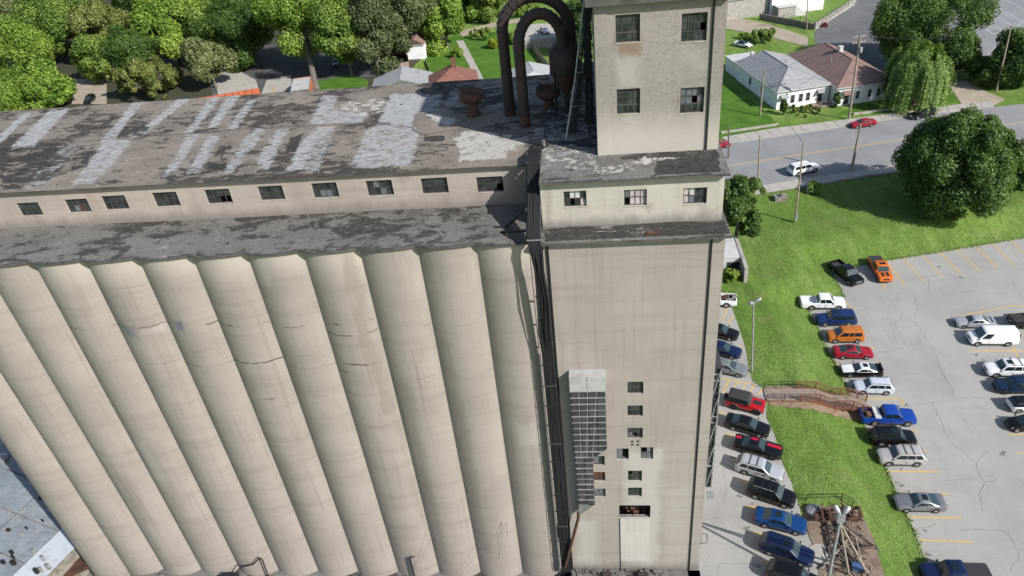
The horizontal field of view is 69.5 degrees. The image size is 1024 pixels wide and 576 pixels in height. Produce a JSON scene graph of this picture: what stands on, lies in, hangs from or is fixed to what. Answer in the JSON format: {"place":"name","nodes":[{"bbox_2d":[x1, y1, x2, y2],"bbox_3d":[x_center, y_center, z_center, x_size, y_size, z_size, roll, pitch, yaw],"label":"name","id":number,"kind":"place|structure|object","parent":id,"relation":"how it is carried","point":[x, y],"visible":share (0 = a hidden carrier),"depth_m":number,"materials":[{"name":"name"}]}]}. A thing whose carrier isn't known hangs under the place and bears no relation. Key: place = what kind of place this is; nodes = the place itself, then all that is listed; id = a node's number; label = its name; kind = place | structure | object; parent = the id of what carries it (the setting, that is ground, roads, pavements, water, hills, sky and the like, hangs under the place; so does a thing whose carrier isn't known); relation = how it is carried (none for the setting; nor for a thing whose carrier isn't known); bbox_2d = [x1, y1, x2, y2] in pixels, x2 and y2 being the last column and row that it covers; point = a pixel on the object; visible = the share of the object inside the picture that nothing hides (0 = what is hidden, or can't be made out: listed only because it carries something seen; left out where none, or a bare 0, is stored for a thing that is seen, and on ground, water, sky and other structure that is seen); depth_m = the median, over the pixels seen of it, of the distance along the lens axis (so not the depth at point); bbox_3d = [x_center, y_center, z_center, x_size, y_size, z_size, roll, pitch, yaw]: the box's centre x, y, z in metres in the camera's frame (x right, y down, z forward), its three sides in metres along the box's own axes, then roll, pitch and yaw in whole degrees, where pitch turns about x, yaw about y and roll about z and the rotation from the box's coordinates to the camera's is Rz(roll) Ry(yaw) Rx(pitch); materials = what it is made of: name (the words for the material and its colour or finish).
{"place":"outdoors","nodes":[
{"label":"outdoors","id":0,"kind":"place"},
{"bbox_2d":[0,0,449,109],"bbox_3d":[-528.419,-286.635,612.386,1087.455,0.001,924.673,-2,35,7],"label":"woodland floor","id":1,"kind":"structure","parent":0,"point":[188,86],"depth_m":205.62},
{"bbox_2d":[0,73,27,111],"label":"tree","id":2,"kind":"object","parent":1,"relation":"on","point":[8,96],"visible":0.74,"depth_m":191.12,"materials":[{"name":"green plant"}]},
{"bbox_2d":[0,12,55,80],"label":"tree","id":3,"kind":"object","parent":1,"relation":"on","point":[19,41],"visible":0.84,"depth_m":221.59,"materials":[{"name":"green plant"}]},
{"bbox_2d":[12,55,76,109],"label":"tree","id":4,"kind":"object","parent":1,"relation":"on","point":[44,83],"visible":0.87,"depth_m":193.85,"materials":[{"name":"green plant"}]},
{"bbox_2d":[8,0,88,57],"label":"tree","id":5,"kind":"object","parent":1,"relation":"on","point":[52,16],"visible":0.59,"depth_m":229.73,"materials":[{"name":"green plant"}]},
{"bbox_2d":[72,79,106,103],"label":"dirt yard","id":6,"kind":"structure","parent":1,"relation":"on","point":[85,87],"depth_m":210.67,"materials":[{"name":"soil"}]},
{"bbox_2d":[68,33,125,82],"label":"tree","id":7,"kind":"object","parent":1,"relation":"on","point":[83,58],"visible":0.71,"depth_m":208.91,"materials":[{"name":"green plant"}]},
{"bbox_2d":[68,0,133,38],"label":"tree","id":8,"kind":"object","parent":1,"relation":"on","point":[98,17],"visible":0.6,"depth_m":223.80,"materials":[{"name":"green plant"}]},
{"bbox_2d":[94,24,160,67],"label":"tree","id":9,"kind":"object","parent":1,"relation":"on","point":[128,41],"visible":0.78,"depth_m":206.91,"materials":[{"name":"green plant"}]},
{"bbox_2d":[105,53,183,99],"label":"tree","id":10,"kind":"object","parent":1,"relation":"on","point":[135,73],"visible":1,"depth_m":196.03,"materials":[{"name":"green plant"}]},
{"bbox_2d":[128,0,202,66],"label":"tree","id":11,"kind":"object","parent":1,"relation":"on","point":[161,21],"visible":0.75,"depth_m":212.82,"materials":[{"name":"green plant"}]},
{"bbox_2d":[180,37,239,87],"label":"tree","id":12,"kind":"object","parent":1,"relation":"on","point":[207,61],"visible":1,"depth_m":195.09,"materials":[{"name":"green plant"}]},
{"bbox_2d":[188,0,274,72],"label":"tree","id":13,"kind":"object","parent":1,"relation":"on","point":[242,31],"visible":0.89,"depth_m":207.42,"materials":[{"name":"green plant"}]},
{"bbox_2d":[215,71,257,93],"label":"concrete yard","id":14,"kind":"structure","parent":1,"relation":"on","point":[228,82],"depth_m":204.19,"materials":[{"name":"concrete"}]},
{"bbox_2d":[261,75,291,93],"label":"concrete yard","id":15,"kind":"structure","parent":1,"relation":"on","point":[282,84],"depth_m":199.21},
{"bbox_2d":[251,0,329,89],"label":"tree","id":16,"kind":"object","parent":1,"relation":"on","point":[289,17],"visible":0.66,"depth_m":193.03,"materials":[{"name":"green plant"}]},
{"bbox_2d":[210,41,376,95],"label":"asphalt yard","id":17,"kind":"structure","parent":1,"relation":"on","point":[272,61],"depth_m":209.72,"materials":[{"name":"asphalt"}]},
{"bbox_2d":[336,0,402,74],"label":"tree","id":18,"kind":"object","parent":1,"relation":"on","point":[382,28],"visible":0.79,"depth_m":189.35,"materials":[{"name":"green plant"}]},
{"bbox_2d":[388,0,440,53],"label":"tree","id":19,"kind":"object","parent":1,"relation":"on","point":[413,19],"visible":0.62,"depth_m":199.21,"materials":[{"name":"green plant"}]},
{"bbox_2d":[406,32,427,59],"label":"garage","id":20,"kind":"structure","parent":1,"relation":"on","point":[418,50],"depth_m":205.58,"materials":[{"name":"white"}]},
{"bbox_2d":[318,75,367,89],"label":"back lawn","id":21,"kind":"structure","parent":0,"point":[345,81],"depth_m":195.34,"materials":[{"name":"green plant"}]},
{"bbox_2d":[306,0,373,75],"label":"tree","id":22,"kind":"object","parent":21,"relation":"on","point":[329,20],"visible":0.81,"depth_m":187.38,"materials":[{"name":"green plant"}]},
{"bbox_2d":[424,32,535,78],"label":"back lawn","id":23,"kind":"structure","parent":0,"point":[485,57],"depth_m":202.83,"materials":[{"name":"green plant"}]},
{"bbox_2d":[415,0,476,56],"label":"tree","id":24,"kind":"object","parent":23,"relation":"on","point":[447,19],"visible":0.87,"depth_m":203.16,"materials":[{"name":"green plant"}]},
{"bbox_2d":[413,0,1023,575],"bbox_3d":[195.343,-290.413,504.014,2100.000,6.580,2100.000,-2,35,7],"label":"ground","id":25,"kind":"structure","parent":0,"point":[865,234],"depth_m":109.03,"materials":[{"name":"green plant"}]},
{"bbox_2d":[0,439,94,575],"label":"metal roofed shed","id":26,"kind":"structure","parent":25,"relation":"on","point":[35,540],"depth_m":79.65,"materials":[{"name":"silver metal"}]},
{"bbox_2d":[182,0,228,49],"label":"tree","id":27,"kind":"object","parent":25,"relation":"on","point":[210,33],"visible":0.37,"depth_m":210.51,"materials":[{"name":"green plant"}]},
{"bbox_2d":[0,0,731,575],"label":"grain elevator","id":28,"kind":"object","parent":25,"relation":"on","point":[290,332],"visible":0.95,"depth_m":57.56,"materials":[{"name":"concrete"}]},
{"bbox_2d":[366,180,394,196],"bbox_3d":[-9.700,-7.371,54.332,2.020,1.310,0.241,-2,35,7],"label":"window","id":29,"kind":"structure","parent":28,"relation":"in","point":[379,187],"depth_m":54.41,"materials":[{"name":"glass"}]},
{"bbox_2d":[137,569,699,575],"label":"dock roof","id":30,"kind":"structure","parent":28,"relation":"attached to","point":[575,572],"depth_m":69.36,"materials":[{"name":"metal"}]},
{"bbox_2d":[421,177,448,194],"bbox_3d":[-5.630,-7.474,53.888,2.010,1.320,0.237,-2,35,7],"label":"window","id":31,"kind":"structure","parent":28,"relation":"in","point":[441,184],"depth_m":53.97,"materials":[{"name":"glass"}]},
{"bbox_2d":[459,87,483,117],"bbox_3d":[-3.231,-15.068,60.021,2.040,2.067,2.040,-2,35,7],"label":"roof ventilator","id":32,"kind":"object","parent":28,"relation":"on","point":[472,97],"visible":1,"depth_m":59.81,"materials":[{"name":"metal"}]},
{"bbox_2d":[496,0,575,115],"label":"exhaust duct","id":33,"kind":"object","parent":28,"relation":"on","point":[559,7],"visible":0.96,"depth_m":55.65,"materials":[{"name":"metal"}]},
{"bbox_2d":[513,7,568,127],"bbox_3d":[2.265,-16.526,55.319,4.199,8.744,0.983,-9,35,-4],"label":"exhaust duct","id":34,"kind":"object","parent":28,"relation":"on","point":[532,15],"visible":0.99,"depth_m":53.99,"materials":[{"name":"metal"}]},
{"bbox_2d":[535,83,560,113],"bbox_3d":[2.922,-15.119,59.060,2.040,2.085,2.040,-2,35,7],"label":"roof ventilator","id":35,"kind":"object","parent":28,"relation":"on","point":[545,93],"visible":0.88,"depth_m":58.78,"materials":[{"name":"metal"}]},
{"bbox_2d":[527,139,570,572],"bbox_3d":[3.477,8.004,61.253,1.370,40.601,9.038,-1,35,8],"label":"cable bundle","id":36,"kind":"object","parent":28,"relation":"attached to","point":[533,212],"visible":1,"depth_m":53.86,"materials":[{"name":"black metal"}]},
{"bbox_2d":[548,39,579,115],"bbox_3d":[4.105,-15.974,56.641,2.320,6.000,2.320,-2,35,7],"label":"cyclone separator","id":37,"kind":"object","parent":28,"relation":"attached to","point":[562,64],"visible":0.79,"depth_m":55.19,"materials":[{"name":"metal"}]},
{"bbox_2d":[565,0,592,139],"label":"roof conduit","id":38,"kind":"object","parent":28,"relation":"attached to","point":[580,65],"visible":0.98,"depth_m":50.89,"materials":[{"name":"metal"}]},
{"bbox_2d":[572,0,593,134],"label":"elevator leg","id":39,"kind":"object","parent":28,"relation":"on","point":[589,93],"visible":0.71,"depth_m":53.32,"materials":[{"name":"black metal"}]},
{"bbox_2d":[564,369,606,567],"bbox_3d":[5.908,16.105,62.005,4.360,23.642,0.852,-2,35,7],"label":"ribbed steel hood","id":40,"kind":"object","parent":28,"relation":"attached to","point":[587,385],"visible":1,"depth_m":57.97,"materials":[{"name":"metal"}]},
{"bbox_2d":[615,13,640,43],"bbox_3d":[7.210,-16.167,45.996,1.570,1.770,0.236,-2,35,7],"label":"window","id":41,"kind":"structure","parent":28,"relation":"in","point":[629,28],"depth_m":46.05,"materials":[{"name":"glass"}]},
{"bbox_2d":[617,88,639,115],"bbox_3d":[7.671,-12.304,48.660,1.570,1.780,0.238,-2,35,7],"label":"window","id":42,"kind":"structure","parent":28,"relation":"in","point":[628,99],"depth_m":48.72,"materials":[{"name":"glass"}]},
{"bbox_2d":[679,87,703,114],"bbox_3d":[11.776,-12.283,48.304,1.580,1.800,0.240,-2,35,7],"label":"window","id":43,"kind":"structure","parent":28,"relation":"in","point":[686,104],"depth_m":48.37,"materials":[{"name":"glass"}]},
{"bbox_2d":[680,12,707,42],"bbox_3d":[11.262,-16.128,45.657,1.610,1.790,0.237,-2,35,7],"label":"window","id":44,"kind":"structure","parent":28,"relation":"in","point":[689,24],"depth_m":45.76,"materials":[{"name":"glass"}]},
{"bbox_2d":[682,187,706,205],"bbox_3d":[12.050,-6.081,48.642,1.580,1.260,0.240,-2,35,7],"label":"window","id":45,"kind":"structure","parent":28,"relation":"in","point":[690,195],"depth_m":48.71,"materials":[{"name":"glass"}]},
{"bbox_2d":[705,350,721,487],"bbox_3d":[16.123,10.896,59.868,0.650,13.354,2.180,-2,35,7],"label":"lattice frame","id":46,"kind":"object","parent":28,"relation":"attached to","point":[714,415],"visible":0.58,"depth_m":58.41,"materials":[{"name":"grey paint"}]},
{"bbox_2d":[373,66,432,85],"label":"house","id":47,"kind":"structure","parent":25,"relation":"on","point":[402,75],"depth_m":177.46,"materials":[{"name":"white"}]},
{"bbox_2d":[428,57,478,82],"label":"house","id":48,"kind":"structure","parent":25,"relation":"on","point":[452,72],"depth_m":173.35,"materials":[{"name":"red brick"}]},
{"bbox_2d":[460,0,507,20],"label":"tree","id":49,"kind":"object","parent":25,"relation":"on","point":[493,11],"visible":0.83,"depth_m":228.20,"materials":[{"name":"green plant"}]},
{"bbox_2d":[524,23,556,48],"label":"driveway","id":50,"kind":"structure","parent":25,"relation":"on","point":[536,37],"depth_m":204.14,"materials":[{"name":"concrete"}]},
{"bbox_2d":[559,0,592,54],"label":"tree","id":51,"kind":"object","parent":25,"relation":"on","point":[575,7],"visible":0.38,"depth_m":188.67,"materials":[{"name":"green plant"}]},
{"bbox_2d":[723,236,748,282],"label":"white bulkhead","id":52,"kind":"object","parent":25,"relation":"on","point":[734,256],"visible":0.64,"depth_m":107.02,"materials":[{"name":"concrete"}]},
{"bbox_2d":[723,174,766,237],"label":"tree","id":53,"kind":"object","parent":25,"relation":"on","point":[737,198],"visible":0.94,"depth_m":107.00,"materials":[{"name":"green plant"}]},
{"bbox_2d":[688,305,818,575],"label":"parking lot","id":54,"kind":"structure","parent":25,"relation":"on","point":[731,533],"depth_m":73.66,"materials":[{"name":"concrete"}]},
{"bbox_2d":[720,357,747,377],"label":"parked car","id":55,"kind":"object","parent":54,"relation":"on","point":[733,368],"visible":0.53,"depth_m":89.17,"materials":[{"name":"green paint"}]},
{"bbox_2d":[724,387,765,415],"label":"off road car","id":56,"kind":"object","parent":54,"relation":"on","point":[736,398],"visible":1,"depth_m":84.00,"materials":[{"name":"paint"}]},
{"bbox_2d":[723,412,770,437],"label":"parked car","id":57,"kind":"object","parent":54,"relation":"on","point":[746,424],"visible":1,"depth_m":81.36,"materials":[{"name":"black paint"}]},
{"bbox_2d":[732,433,782,460],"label":"parked car","id":58,"kind":"object","parent":54,"relation":"on","point":[760,447],"visible":0.98,"depth_m":78.67,"materials":[{"name":"black paint"}]},
{"bbox_2d":[734,452,784,482],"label":"parked car","id":59,"kind":"object","parent":54,"relation":"on","point":[750,464],"visible":0.92,"depth_m":76.20,"materials":[{"name":"silver paint"}]},
{"bbox_2d":[745,476,796,508],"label":"parked car","id":60,"kind":"object","parent":54,"relation":"on","point":[764,489],"visible":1,"depth_m":73.44,"materials":[{"name":"black paint"}]},
{"bbox_2d":[753,506,806,535],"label":"parked car","id":61,"kind":"object","parent":54,"relation":"on","point":[778,520],"visible":1,"depth_m":70.87,"materials":[{"name":"blue paint"}]},
{"bbox_2d":[758,531,814,567],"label":"parked car","id":62,"kind":"object","parent":54,"relation":"on","point":[784,547],"visible":0.96,"depth_m":68.13,"materials":[{"name":"blue paint"}]},
{"bbox_2d":[765,558,817,575],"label":"parked car","id":63,"kind":"object","parent":54,"relation":"on","point":[778,567],"visible":1,"depth_m":66.10,"materials":[{"name":"black paint"}]},
{"bbox_2d":[727,0,823,19],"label":"warehouse","id":64,"kind":"structure","parent":25,"relation":"on","point":[738,9],"depth_m":207.83,"materials":[{"name":"white"}]},
{"bbox_2d":[725,50,833,109],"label":"house","id":65,"kind":"structure","parent":25,"relation":"on","point":[746,69],"depth_m":156.04,"materials":[{"name":"white"}]},
{"bbox_2d":[765,386,859,419],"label":"mulch bed","id":66,"kind":"object","parent":25,"relation":"on","point":[820,408],"visible":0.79,"depth_m":84.61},
{"bbox_2d":[763,381,871,413],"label":"timber footbridge","id":67,"kind":"object","parent":25,"relation":"on","point":[826,399],"visible":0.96,"depth_m":85.70,"materials":[{"name":"brown wood"}]},
{"bbox_2d":[787,43,890,105],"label":"house","id":68,"kind":"structure","parent":25,"relation":"on","point":[838,74],"depth_m":153.53,"materials":[{"name":"white"}]},
{"bbox_2d":[803,506,883,575],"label":"scrap yard","id":69,"kind":"structure","parent":25,"relation":"on","point":[816,530],"depth_m":69.47,"materials":[{"name":"soil"}]},
{"bbox_2d":[813,502,862,521],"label":"rusty machinery","id":70,"kind":"object","parent":69,"relation":"on","point":[823,514],"visible":0.83,"depth_m":70.96,"materials":[{"name":"metal"}]},
{"bbox_2d":[827,504,867,575],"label":"tripod","id":71,"kind":"object","parent":69,"relation":"on","point":[840,517],"visible":1,"depth_m":61.67,"materials":[{"name":"grey paint"}]},
{"bbox_2d":[821,515,880,575],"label":"rusty pipe scrap","id":72,"kind":"object","parent":69,"relation":"on","point":[840,548],"visible":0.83,"depth_m":68.48,"materials":[{"name":"brown metal"}]},
{"bbox_2d":[815,0,960,83],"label":"asphalt yard","id":73,"kind":"structure","parent":25,"relation":"on","point":[858,16],"depth_m":190.43,"materials":[{"name":"asphalt"}]},
{"bbox_2d":[868,0,1000,66],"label":"tree","id":74,"kind":"object","parent":73,"relation":"on","point":[907,20],"visible":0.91,"depth_m":156.35,"materials":[{"name":"green plant"}]},
{"bbox_2d":[807,236,1023,560],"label":"edge grass","id":75,"kind":"structure","parent":25,"relation":"on","point":[875,449],"depth_m":92.61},
{"bbox_2d":[809,238,1023,575],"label":"parking lot","id":76,"kind":"structure","parent":25,"relation":"on","point":[929,357],"depth_m":87.49,"materials":[{"name":"concrete"}]},
{"bbox_2d":[799,293,845,309],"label":"pickup truck","id":77,"kind":"object","parent":76,"relation":"on","point":[824,301],"visible":0.94,"depth_m":101.04,"materials":[{"name":"white paint"}]},
{"bbox_2d":[815,308,857,326],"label":"parked car","id":78,"kind":"object","parent":76,"relation":"on","point":[841,316],"visible":0.98,"depth_m":97.81,"materials":[{"name":"blue paint"}]},
{"bbox_2d":[826,325,864,343],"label":"parked car","id":79,"kind":"object","parent":76,"relation":"on","point":[849,334],"visible":1,"depth_m":94.92,"materials":[{"name":"orange paint"}]},
{"bbox_2d":[828,259,863,285],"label":"pickup truck","id":80,"kind":"object","parent":76,"relation":"on","point":[848,273],"visible":1,"depth_m":105.77,"materials":[{"name":"black paint"}]},
{"bbox_2d":[831,344,873,359],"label":"parked car","id":81,"kind":"object","parent":76,"relation":"on","point":[847,351],"visible":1,"depth_m":92.51,"materials":[{"name":"red paint"}]},
{"bbox_2d":[839,361,883,377],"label":"parked car","id":82,"kind":"object","parent":76,"relation":"on","point":[862,369],"visible":0.97,"depth_m":89.69,"materials":[{"name":"black paint"}]},
{"bbox_2d":[852,376,894,395],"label":"parked car","id":83,"kind":"object","parent":76,"relation":"on","point":[878,385],"visible":0.94,"depth_m":87.03,"materials":[{"name":"paint"}]},
{"bbox_2d":[867,255,892,282],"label":"pickup truck","id":84,"kind":"object","parent":76,"relation":"on","point":[878,265],"visible":1,"depth_m":105.59,"materials":[{"name":"orange paint"}]},
{"bbox_2d":[858,404,916,426],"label":"pickup truck","id":85,"kind":"object","parent":76,"relation":"on","point":[888,414],"visible":1,"depth_m":82.95,"materials":[{"name":"blue paint"}]},
{"bbox_2d":[868,425,916,446],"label":"parked car","id":86,"kind":"object","parent":76,"relation":"on","point":[883,435],"visible":0.89,"depth_m":80.42,"materials":[{"name":"black paint"}]},
{"bbox_2d":[876,444,926,466],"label":"parked car","id":87,"kind":"object","parent":76,"relation":"on","point":[914,455],"visible":1,"depth_m":78.13,"materials":[{"name":"beige paint"}]},
{"bbox_2d":[892,490,947,513],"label":"parked car","id":88,"kind":"object","parent":76,"relation":"on","point":[908,502],"visible":1,"depth_m":73.45,"materials":[{"name":"grey paint"}]},
{"bbox_2d":[918,559,991,575],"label":"pickup truck","id":89,"kind":"object","parent":76,"relation":"on","point":[950,567],"visible":1,"depth_m":66.92,"materials":[{"name":"blue paint"}]},
{"bbox_2d":[953,314,995,328],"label":"parked car","id":90,"kind":"object","parent":76,"relation":"on","point":[970,321],"visible":0.84,"depth_m":95.15,"materials":[{"name":"silver paint"}]},
{"bbox_2d":[965,325,1020,346],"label":"cargo van","id":91,"kind":"object","parent":76,"relation":"on","point":[1007,335],"visible":1,"depth_m":91.76,"materials":[{"name":"white paint"}]},
{"bbox_2d":[982,357,1023,377],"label":"parked car","id":92,"kind":"object","parent":76,"relation":"on","point":[1007,366],"visible":0.9,"depth_m":87.36,"materials":[{"name":"white paint"}]},
{"bbox_2d":[991,374,1023,394],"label":"parked car","id":93,"kind":"object","parent":76,"relation":"on","point":[1013,384],"visible":1,"depth_m":85.21,"materials":[{"name":"paint"}]},
{"bbox_2d":[891,103,1023,220],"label":"tree","id":94,"kind":"object","parent":25,"relation":"on","point":[937,160],"visible":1,"depth_m":107.77,"materials":[{"name":"green plant"}]},
{"bbox_2d":[937,26,982,75],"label":"tree","id":95,"kind":"object","parent":25,"relation":"on","point":[975,56],"visible":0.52,"depth_m":154.46,"materials":[{"name":"green plant"}]},
{"bbox_2d":[968,55,1008,87],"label":"bush","id":96,"kind":"object","parent":25,"relation":"on","point":[980,72],"visible":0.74,"depth_m":152.13,"materials":[{"name":"green plant"}]},
{"bbox_2d":[954,0,1023,56],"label":"car park","id":97,"kind":"structure","parent":25,"relation":"on","point":[1012,13],"depth_m":185.38,"materials":[{"name":"asphalt"}]},
{"bbox_2d":[984,26,1023,88],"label":"tree","id":98,"kind":"object","parent":25,"relation":"on","point":[1012,69],"visible":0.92,"depth_m":149.02,"materials":[{"name":"green plant"}]},
{"bbox_2d":[719,77,778,137],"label":"garden lawn","id":99,"kind":"structure","parent":0,"point":[739,109],"depth_m":154.23,"materials":[{"name":"green plant"}]},
{"bbox_2d":[726,18,807,46],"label":"dirt track","id":100,"kind":"structure","parent":0,"point":[743,25],"depth_m":200.00,"materials":[{"name":"soil"}]},
{"bbox_2d":[721,101,992,141],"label":"pavement","id":101,"kind":"structure","parent":0,"point":[790,129],"depth_m":145.64,"materials":[{"name":"concrete"}]},
{"bbox_2d":[721,104,1023,184],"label":"road","id":102,"kind":"structure","parent":0,"point":[829,151],"depth_m":137.58,"materials":[{"name":"asphalt"}]},
{"bbox_2d":[754,147,1023,194],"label":"pavement","id":103,"kind":"structure","parent":0,"point":[788,185],"depth_m":127.68,"materials":[{"name":"concrete"}]},
{"bbox_2d":[834,87,958,114],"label":"garden lawn","id":104,"kind":"structure","parent":0,"point":[869,105],"depth_m":150.53,"materials":[{"name":"green plant"}]},
{"bbox_2d":[877,39,957,116],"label":"willow tree","id":105,"kind":"object","parent":104,"relation":"on","point":[913,67],"visible":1,"depth_m":143.32,"materials":[{"name":"green plant"}]},
{"bbox_2d":[949,80,1004,105],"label":"driveway","id":106,"kind":"structure","parent":0,"point":[966,91],"depth_m":151.05,"materials":[{"name":"concrete"}]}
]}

